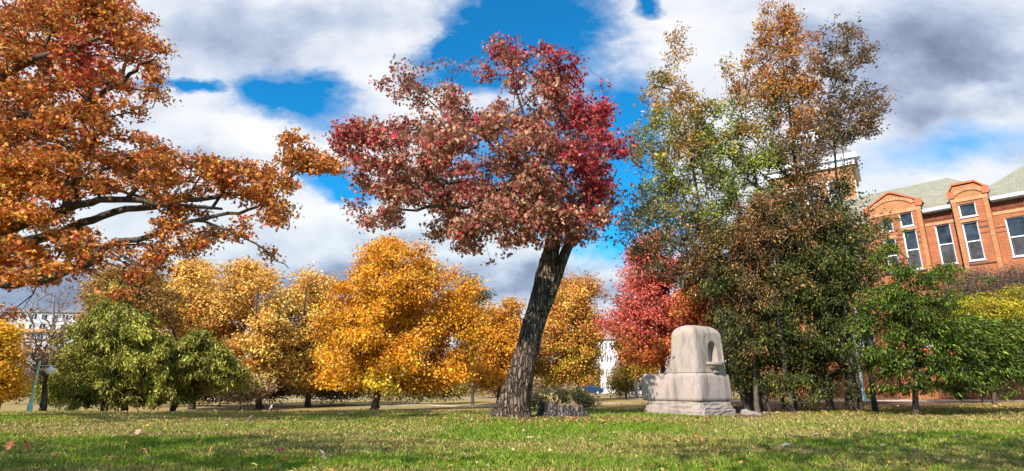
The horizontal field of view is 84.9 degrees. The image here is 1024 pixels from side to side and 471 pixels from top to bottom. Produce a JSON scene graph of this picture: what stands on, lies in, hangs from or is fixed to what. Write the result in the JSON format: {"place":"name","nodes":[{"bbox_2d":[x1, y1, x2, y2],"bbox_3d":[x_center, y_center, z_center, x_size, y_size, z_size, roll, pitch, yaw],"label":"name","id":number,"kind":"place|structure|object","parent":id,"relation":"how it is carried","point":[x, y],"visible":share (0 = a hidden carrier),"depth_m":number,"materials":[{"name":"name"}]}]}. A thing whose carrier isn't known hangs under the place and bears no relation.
{"place":"outdoors","nodes":[
{"label":"outdoors","id":0,"kind":"place"},
{"bbox_2d":[208,393,735,400],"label":"road","id":1,"kind":"structure","parent":0,"point":[392,398],"depth_m":81.12,"materials":[{"name":"grey asphalt"}]},
{"bbox_2d":[580,384,603,394],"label":"parked car","id":2,"kind":"object","parent":1,"relation":"on","point":[598,391],"visible":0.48,"depth_m":82.03,"materials":[{"name":"blue paint"}]},
{"bbox_2d":[0,391,1023,470],"bbox_3d":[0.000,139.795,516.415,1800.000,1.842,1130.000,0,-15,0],"label":"lawn","id":3,"kind":"structure","parent":0,"point":[482,403],"depth_m":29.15,"materials":[{"name":"plant"}]},
{"bbox_2d":[4,440,15,452],"bbox_3d":[-7.117,2.981,7.935,0.150,0.220,0.053,0,-44,-26],"label":"fallen leaf","id":4,"kind":"object","parent":3,"relation":"on","point":[9,444],"visible":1,"depth_m":7.94,"materials":[{"name":"orange plant"}]},
{"bbox_2d":[0,317,39,406],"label":"maple tree","id":5,"kind":"object","parent":3,"relation":"on","point":[11,375],"visible":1,"depth_m":28.13,"materials":[{"name":"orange plant"}]},
{"bbox_2d":[22,439,29,452],"bbox_3d":[-6.753,2.929,7.779,0.160,0.233,0.056,-7,0,18],"label":"fallen leaf","id":6,"kind":"object","parent":3,"relation":"on","point":[26,444],"visible":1,"depth_m":7.79,"materials":[{"name":"brown plant"}]},
{"bbox_2d":[10,332,48,404],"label":"shrub","id":7,"kind":"object","parent":3,"relation":"on","point":[32,372],"visible":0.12,"depth_m":67.28,"materials":[{"name":"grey plant"}]},
{"bbox_2d":[26,361,55,410],"bbox_3d":[-24.733,8.021,29.427,1.065,2.821,0.457,0,-15,0],"label":"lamp post","id":8,"kind":"object","parent":3,"relation":"on","point":[50,370],"visible":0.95,"depth_m":29.47,"materials":[{"name":"metal"}]},
{"bbox_2d":[10,279,83,406],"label":"bare tree","id":9,"kind":"object","parent":3,"relation":"on","point":[53,315],"visible":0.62,"depth_m":58.71,"materials":[{"name":"grey plant"}]},
{"bbox_2d":[20,321,78,410],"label":"bare tree","id":10,"kind":"object","parent":3,"relation":"on","point":[43,405],"visible":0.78,"depth_m":31.97,"materials":[{"name":"brown plant"}]},
{"bbox_2d":[16,310,86,373],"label":"apartment building","id":11,"kind":"structure","parent":3,"relation":"on","point":[40,315],"depth_m":148.10,"materials":[{"name":"white paint"}]},
{"bbox_2d":[23,378,127,410],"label":"shrub","id":12,"kind":"object","parent":3,"relation":"on","point":[60,406],"visible":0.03,"depth_m":41.52,"materials":[{"name":"grey plant"}]},
{"bbox_2d":[20,276,196,411],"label":"yew tree","id":13,"kind":"object","parent":3,"relation":"on","point":[113,360],"visible":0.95,"depth_m":34.32,"materials":[{"name":"green plant"}]},
{"bbox_2d":[66,257,191,410],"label":"autumn tree","id":14,"kind":"object","parent":3,"relation":"on","point":[157,304],"visible":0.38,"depth_m":43.38,"materials":[{"name":"orange plant"}]},
{"bbox_2d":[0,0,353,322],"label":"oak tree","id":15,"kind":"object","parent":3,"relation":"on","point":[27,173],"visible":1,"depth_m":14.56,"materials":[{"name":"orange plant"}]},
{"bbox_2d":[156,253,243,408],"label":"autumn tree","id":16,"kind":"object","parent":3,"relation":"on","point":[195,273],"visible":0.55,"depth_m":51.73,"materials":[{"name":"yellow plant"}]},
{"bbox_2d":[144,328,263,411],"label":"yew tree","id":17,"kind":"object","parent":3,"relation":"on","point":[219,370],"visible":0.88,"depth_m":36.57,"materials":[{"name":"green plant"}]},
{"bbox_2d":[164,370,300,406],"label":"shrub","id":18,"kind":"object","parent":3,"relation":"on","point":[206,396],"visible":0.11,"depth_m":58.65,"materials":[{"name":"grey plant"}]},
{"bbox_2d":[209,371,281,410],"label":"shrub","id":19,"kind":"object","parent":3,"relation":"on","point":[237,397],"visible":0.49,"depth_m":45.39,"materials":[{"name":"green plant"}]},
{"bbox_2d":[196,255,311,408],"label":"autumn tree","id":20,"kind":"object","parent":3,"relation":"on","point":[248,284],"visible":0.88,"depth_m":49.84,"materials":[{"name":"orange plant"}]},
{"bbox_2d":[268,261,345,406],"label":"autumn tree","id":21,"kind":"object","parent":3,"relation":"on","point":[308,289],"visible":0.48,"depth_m":52.11,"materials":[{"name":"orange plant"}]},
{"bbox_2d":[279,382,367,405],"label":"shrub","id":22,"kind":"object","parent":3,"relation":"on","point":[331,394],"visible":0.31,"depth_m":56.19,"materials":[{"name":"green plant"}]},
{"bbox_2d":[24,368,737,394],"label":"distant trees","id":23,"kind":"object","parent":3,"relation":"on","point":[598,384],"visible":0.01,"depth_m":124.39,"materials":[{"name":"brown plant"}]},
{"bbox_2d":[300,232,495,409],"bbox_3d":[-7.037,4.807,34.038,12.224,11.966,10.495,0,-15,0],"label":"maple tree","id":24,"kind":"object","parent":3,"relation":"on","point":[376,346],"visible":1,"depth_m":31.28,"materials":[{"name":"orange plant"}]},
{"bbox_2d":[338,380,486,404],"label":"shrub","id":25,"kind":"object","parent":3,"relation":"on","point":[463,390],"visible":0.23,"depth_m":54.69,"materials":[{"name":"brown plant"}]},
{"bbox_2d":[196,402,646,406],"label":"footpath","id":26,"kind":"structure","parent":3,"relation":"on","point":[379,405],"depth_m":54.47,"materials":[{"name":"concrete"}]},
{"bbox_2d":[452,269,496,405],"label":"autumn tree","id":27,"kind":"object","parent":3,"relation":"on","point":[488,296],"visible":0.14,"depth_m":48.35,"materials":[{"name":"orange plant"}]},
{"bbox_2d":[322,31,639,418],"bbox_3d":[-1.338,-1.297,19.432,12.156,15.082,8.944,0,-15,0],"label":"oak tree","id":28,"kind":"object","parent":3,"relation":"on","point":[543,209],"visible":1,"depth_m":17.57,"materials":[{"name":"red plant"}]},
{"bbox_2d":[464,292,535,401],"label":"autumn tree","id":29,"kind":"object","parent":3,"relation":"on","point":[494,365],"visible":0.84,"depth_m":43.90,"materials":[{"name":"orange plant"}]},
{"bbox_2d":[0,397,1023,470],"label":"leaf litter","id":30,"kind":"object","parent":3,"relation":"on","point":[681,421],"visible":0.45,"depth_m":13.82,"materials":[{"name":"brown plant"}]},
{"bbox_2d":[475,375,595,397],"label":"shrub","id":31,"kind":"object","parent":3,"relation":"on","point":[535,385],"visible":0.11,"depth_m":75.89,"materials":[{"name":"green plant"}]},
{"bbox_2d":[533,398,590,417],"bbox_3d":[1.693,5.687,18.376,2.136,0.686,1.493,0,-15,0],"label":"tree stump","id":32,"kind":"object","parent":3,"relation":"on","point":[547,408],"visible":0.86,"depth_m":17.99,"materials":[{"name":"plant"}]},
{"bbox_2d":[531,383,601,410],"bbox_3d":[1.979,6.881,23.612,3.743,1.362,2.761,0,-15,0],"label":"juniper shrub","id":33,"kind":"object","parent":3,"relation":"on","point":[562,395],"visible":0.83,"depth_m":22.89,"materials":[{"name":"green plant"}]},
{"bbox_2d":[534,271,618,388],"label":"autumn tree","id":34,"kind":"object","parent":3,"relation":"on","point":[577,348],"visible":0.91,"depth_m":47.12,"materials":[{"name":"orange plant"}]},
{"bbox_2d":[562,267,601,389],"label":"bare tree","id":35,"kind":"object","parent":3,"relation":"on","point":[575,281],"visible":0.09,"depth_m":62.26,"materials":[{"name":"orange plant"}]},
{"bbox_2d":[599,320,619,392],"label":"white house","id":36,"kind":"structure","parent":3,"relation":"on","point":[605,363],"depth_m":97.68,"materials":[{"name":"paint"}]},
{"bbox_2d":[604,341,607,349],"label":"window","id":37,"kind":"structure","parent":36,"relation":"in","point":[606,343],"depth_m":98.38,"materials":[{"name":"white paint"}]},
{"bbox_2d":[609,354,612,362],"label":"window","id":38,"kind":"structure","parent":36,"relation":"in","point":[610,355],"depth_m":97.61,"materials":[{"name":"white paint"}]},
{"bbox_2d":[596,362,641,397],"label":"shrub","id":39,"kind":"object","parent":3,"relation":"on","point":[617,381],"visible":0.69,"depth_m":59.01,"materials":[{"name":"green plant"}]},
{"bbox_2d":[600,398,641,399],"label":"footpath","id":40,"kind":"structure","parent":3,"relation":"on","point":[619,399],"depth_m":51.86,"materials":[{"name":"concrete"}]},
{"bbox_2d":[609,332,660,398],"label":"autumn tree","id":41,"kind":"object","parent":3,"relation":"on","point":[632,371],"visible":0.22,"depth_m":52.45,"materials":[{"name":"orange plant"}]},
{"bbox_2d":[634,378,638,397],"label":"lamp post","id":42,"kind":"object","parent":3,"relation":"on","point":[636,387],"visible":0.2,"depth_m":55.86,"materials":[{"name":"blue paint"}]},
{"bbox_2d":[612,356,669,393],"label":"white house","id":43,"kind":"structure","parent":3,"relation":"on","point":[666,367],"depth_m":93.36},
{"bbox_2d":[589,221,708,373],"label":"maple tree","id":44,"kind":"object","parent":3,"relation":"on","point":[642,320],"visible":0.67,"depth_m":33.75,"materials":[{"name":"red plant"}]},
{"bbox_2d":[641,325,735,415],"bbox_3d":[6.309,4.960,20.282,2.270,3.227,2.752,11,-18,-35],"label":"drinking fountain","id":45,"kind":"object","parent":3,"relation":"on","point":[693,379],"visible":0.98,"depth_m":19.39,"materials":[{"name":"stone"}]},
{"bbox_2d":[663,260,767,361],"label":"autumn tree","id":46,"kind":"object","parent":3,"relation":"on","point":[693,314],"visible":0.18,"depth_m":31.44,"materials":[{"name":"orange plant"}]},
{"bbox_2d":[731,405,743,409],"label":"stone slab","id":47,"kind":"structure","parent":3,"relation":"on","point":[735,407],"depth_m":22.50,"materials":[{"name":"grey stone"}]},
{"bbox_2d":[741,409,761,414],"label":"stone block","id":48,"kind":"structure","parent":3,"relation":"on","point":[745,412],"depth_m":19.47,"materials":[{"name":"beige stone"}]},
{"bbox_2d":[763,89,860,207],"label":"brick tower","id":49,"kind":"structure","parent":3,"relation":"on","point":[848,154],"depth_m":54.67,"materials":[{"name":"brick"}]},
{"bbox_2d":[826,180,839,200],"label":"window","id":50,"kind":"structure","parent":49,"relation":"in","point":[839,180],"depth_m":54.09,"materials":[{"name":"white paint"}]},
{"bbox_2d":[740,181,909,411],"bbox_3d":[13.173,2.355,23.529,8.200,10.505,4.989,0,-15,0],"label":"cedar tree","id":51,"kind":"object","parent":3,"relation":"on","point":[851,275],"visible":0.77,"depth_m":22.30,"materials":[{"name":"green plant"}]},
{"bbox_2d":[792,12,902,411],"bbox_3d":[15.197,-1.782,24.876,6.079,19.043,3.731,8,-17,-28],"label":"cedar tree","id":52,"kind":"object","parent":3,"relation":"on","point":[836,74],"visible":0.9,"depth_m":24.89,"materials":[{"name":"brown plant"}]},
{"bbox_2d":[698,401,1012,419],"bbox_3d":[13.366,7.714,25.119,21.529,0.212,9.631,7,-17,-25],"label":"mulch bed","id":53,"kind":"object","parent":3,"relation":"on","point":[888,403],"visible":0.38,"depth_m":26.64,"materials":[{"name":"brown soil"}]},
{"bbox_2d":[613,154,750,410],"bbox_3d":[6.294,2.005,23.005,5.142,10.632,3.679,9,-17,-30],"label":"cedar tree","id":54,"kind":"object","parent":53,"relation":"on","point":[634,221],"visible":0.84,"depth_m":22.56,"materials":[{"name":"green plant"}]},
{"bbox_2d":[620,21,764,410],"bbox_3d":[7.481,-1.619,24.783,5.223,18.465,3.729,0,-15,0],"label":"cedar tree","id":55,"kind":"object","parent":53,"relation":"on","point":[673,185],"visible":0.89,"depth_m":24.66,"materials":[{"name":"green plant"}]},
{"bbox_2d":[656,183,821,412],"bbox_3d":[9.161,2.423,22.881,7.074,9.839,4.602,0,-15,0],"label":"cedar tree","id":56,"kind":"object","parent":53,"relation":"on","point":[748,351],"visible":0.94,"depth_m":21.88,"materials":[{"name":"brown plant"}]},
{"bbox_2d":[681,51,798,409],"bbox_3d":[10.250,-0.702,25.060,5.826,16.871,4.049,0,-15,0],"label":"cedar tree","id":57,"kind":"object","parent":53,"relation":"on","point":[748,160],"visible":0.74,"depth_m":25.26,"materials":[{"name":"green plant"}]},
{"bbox_2d":[728,0,848,407],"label":"cedar tree","id":58,"kind":"object","parent":53,"relation":"on","point":[787,30],"visible":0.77,"depth_m":26.93,"materials":[{"name":"orange plant"}]},
{"bbox_2d":[854,334,866,400],"bbox_3d":[20.753,7.881,33.088,0.765,4.076,0.457,0,-15,0],"label":"lamp post","id":59,"kind":"object","parent":3,"relation":"on","point":[863,392],"visible":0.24,"depth_m":32.79,"materials":[{"name":"grey metal"}]},
{"bbox_2d":[728,166,1023,399],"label":"brick building","id":60,"kind":"structure","parent":3,"relation":"on","point":[973,222],"depth_m":35.46,"materials":[{"name":"brick"}]},
{"bbox_2d":[855,310,874,345],"bbox_3d":[24.018,6.259,38.043,0.215,2.800,0.900,14,-20,-42],"label":"window","id":61,"kind":"structure","parent":60,"relation":"in","point":[872,341],"depth_m":37.75,"materials":[{"name":"white paint"}]},
{"bbox_2d":[881,219,894,233],"bbox_3d":[25.314,-0.627,37.786,0.280,0.930,0.770,14,-20,-42],"label":"window","id":62,"kind":"structure","parent":60,"relation":"in","point":[891,224],"depth_m":37.75,"materials":[{"name":"white glass"}]},
{"bbox_2d":[884,239,898,272],"bbox_3d":[25.314,1.378,37.249,0.280,2.280,0.770,14,-20,-42],"label":"window","id":63,"kind":"structure","parent":60,"relation":"in","point":[892,240],"depth_m":37.29,"materials":[{"name":"white paint"}]},
{"bbox_2d":[899,212,914,227],"bbox_3d":[26.100,-1.011,37.028,0.280,0.980,0.820,14,-20,-42],"label":"window","id":64,"kind":"structure","parent":60,"relation":"in","point":[908,222],"depth_m":37.05,"materials":[{"name":"glass"}]},
{"bbox_2d":[902,229,923,270],"bbox_3d":[26.121,0.964,36.476,0.280,2.680,0.840,14,-20,-42],"label":"window","id":65,"kind":"structure","parent":60,"relation":"in","point":[910,238],"depth_m":36.57,"materials":[{"name":"grey glass"}]},
{"bbox_2d":[934,223,958,264],"bbox_3d":[27.601,0.581,35.591,0.280,2.660,0.900,14,-20,-42],"label":"window","id":66,"kind":"structure","parent":60,"relation":"in","point":[943,232],"depth_m":35.67,"materials":[{"name":"grey glass"}]},
{"bbox_2d":[958,202,978,218],"bbox_3d":[28.299,-1.540,34.762,0.280,0.930,0.940,14,-20,-42],"label":"window","id":67,"kind":"structure","parent":60,"relation":"in","point":[968,210],"depth_m":34.81,"materials":[{"name":"glass"}]},
{"bbox_2d":[962,221,986,261],"bbox_3d":[28.268,0.376,34.282,0.280,2.480,0.870,14,-20,-42],"label":"window","id":68,"kind":"structure","parent":60,"relation":"in","point":[971,231],"depth_m":34.34,"materials":[{"name":"grey glass"}]},
{"bbox_2d":[1004,216,1023,257],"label":"window","id":69,"kind":"structure","parent":60,"relation":"in","point":[1014,225],"depth_m":33.25,"materials":[{"name":"glass"}]},
{"bbox_2d":[835,208,1023,415],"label":"yew tree","id":70,"kind":"object","parent":3,"relation":"on","point":[999,350],"visible":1,"depth_m":19.34,"materials":[{"name":"green plant"}]},
{"bbox_2d":[914,282,1023,403],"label":"autumn tree","id":71,"kind":"object","parent":3,"relation":"on","point":[1010,305],"visible":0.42,"depth_m":27.67,"materials":[{"name":"yellow plant"}]},
{"bbox_2d":[925,261,1023,401],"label":"bare tree","id":72,"kind":"object","parent":3,"relation":"on","point":[973,283],"visible":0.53,"depth_m":30.33,"materials":[{"name":"brown plant"}]},
{"bbox_2d":[0,0,1023,370],"label":"sky","id":73,"kind":"structure","parent":0,"point":[246,71],"materials":[{"name":"blue"}]},
{"bbox_2d":[629,387,641,397],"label":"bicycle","id":74,"kind":"object","parent":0,"point":[632,395],"visible":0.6,"depth_m":53.87,"materials":[{"name":"metal"}]},
{"bbox_2d":[730,399,1023,401],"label":"road","id":75,"kind":"structure","parent":0,"point":[908,400],"depth_m":32.39,"materials":[{"name":"grey asphalt"}]}
]}

